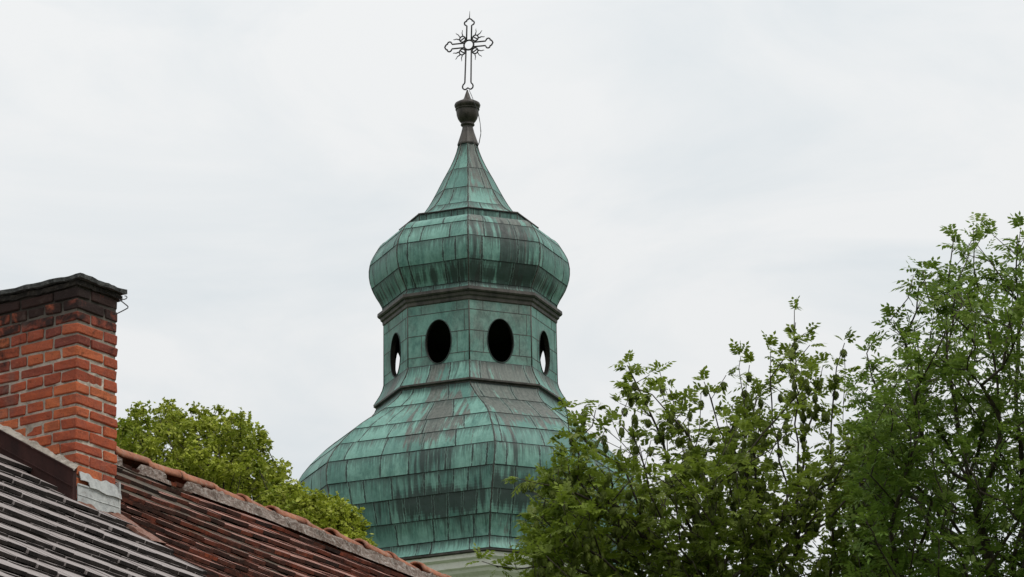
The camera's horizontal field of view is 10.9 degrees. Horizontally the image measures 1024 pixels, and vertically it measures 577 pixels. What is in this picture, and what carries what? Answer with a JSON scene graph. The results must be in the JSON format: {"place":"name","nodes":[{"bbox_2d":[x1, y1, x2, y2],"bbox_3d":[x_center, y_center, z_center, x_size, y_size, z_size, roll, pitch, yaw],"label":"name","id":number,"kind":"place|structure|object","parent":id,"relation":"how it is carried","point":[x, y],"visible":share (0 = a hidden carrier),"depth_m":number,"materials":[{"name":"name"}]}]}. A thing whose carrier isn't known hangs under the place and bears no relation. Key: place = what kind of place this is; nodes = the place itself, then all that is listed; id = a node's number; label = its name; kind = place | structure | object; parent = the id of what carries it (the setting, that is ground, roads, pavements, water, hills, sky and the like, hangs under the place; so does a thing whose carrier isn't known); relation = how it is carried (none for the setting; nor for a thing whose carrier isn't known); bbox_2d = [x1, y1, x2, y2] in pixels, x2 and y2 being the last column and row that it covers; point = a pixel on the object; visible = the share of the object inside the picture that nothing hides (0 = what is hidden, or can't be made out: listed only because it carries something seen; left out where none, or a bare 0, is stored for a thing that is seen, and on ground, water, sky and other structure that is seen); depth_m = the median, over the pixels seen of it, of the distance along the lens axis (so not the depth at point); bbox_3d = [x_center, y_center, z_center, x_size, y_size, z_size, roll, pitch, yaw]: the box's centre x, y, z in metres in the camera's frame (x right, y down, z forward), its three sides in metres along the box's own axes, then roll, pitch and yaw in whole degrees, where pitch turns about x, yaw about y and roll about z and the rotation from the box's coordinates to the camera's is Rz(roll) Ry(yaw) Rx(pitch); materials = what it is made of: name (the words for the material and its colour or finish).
{"place":"outdoors","nodes":[
{"label":"outdoors","id":0,"kind":"place"},
{"bbox_2d":[0,273,450,576],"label":"tiled house","id":1,"kind":"structure","parent":0,"point":[82,494],"depth_m":33.24,"materials":[{"name":"red tile"}]},
{"bbox_2d":[297,12,637,576],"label":"church tower","id":2,"kind":"structure","parent":0,"point":[469,272],"depth_m":102.74,"materials":[{"name":"green metal"}]},
{"bbox_2d":[0,0,1023,576],"label":"sky","id":3,"kind":"structure","parent":0,"point":[240,169],"materials":[{"name":"white"}]},
{"label":"ground","id":4,"kind":"structure","parent":0,"visible":0},
{"bbox_2d":[115,397,294,504],"bbox_3d":[-3.404,9.497,53.797,5.014,17.532,5.004,-1,-18,0],"label":"maple tree","id":5,"kind":"object","parent":4,"relation":"on","point":[238,465],"visible":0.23,"depth_m":55.29,"materials":[{"name":"green plant"}]},
{"bbox_2d":[261,479,377,546],"bbox_3d":[-1.660,8.631,46.101,5.037,14.509,5.052,-1,-18,0],"label":"maple tree","id":6,"kind":"object","parent":4,"relation":"on","point":[322,511],"visible":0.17,"depth_m":47.72,"materials":[{"name":"green plant"}]},
{"bbox_2d":[465,296,904,576],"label":"ash tree","id":7,"kind":"object","parent":4,"relation":"on","point":[558,543],"visible":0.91,"depth_m":51.38,"materials":[{"name":"green plant"}]},
{"bbox_2d":[826,211,1023,576],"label":"ash tree","id":8,"kind":"object","parent":4,"relation":"on","point":[878,422],"visible":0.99,"depth_m":49.08,"materials":[{"name":"green plant"}]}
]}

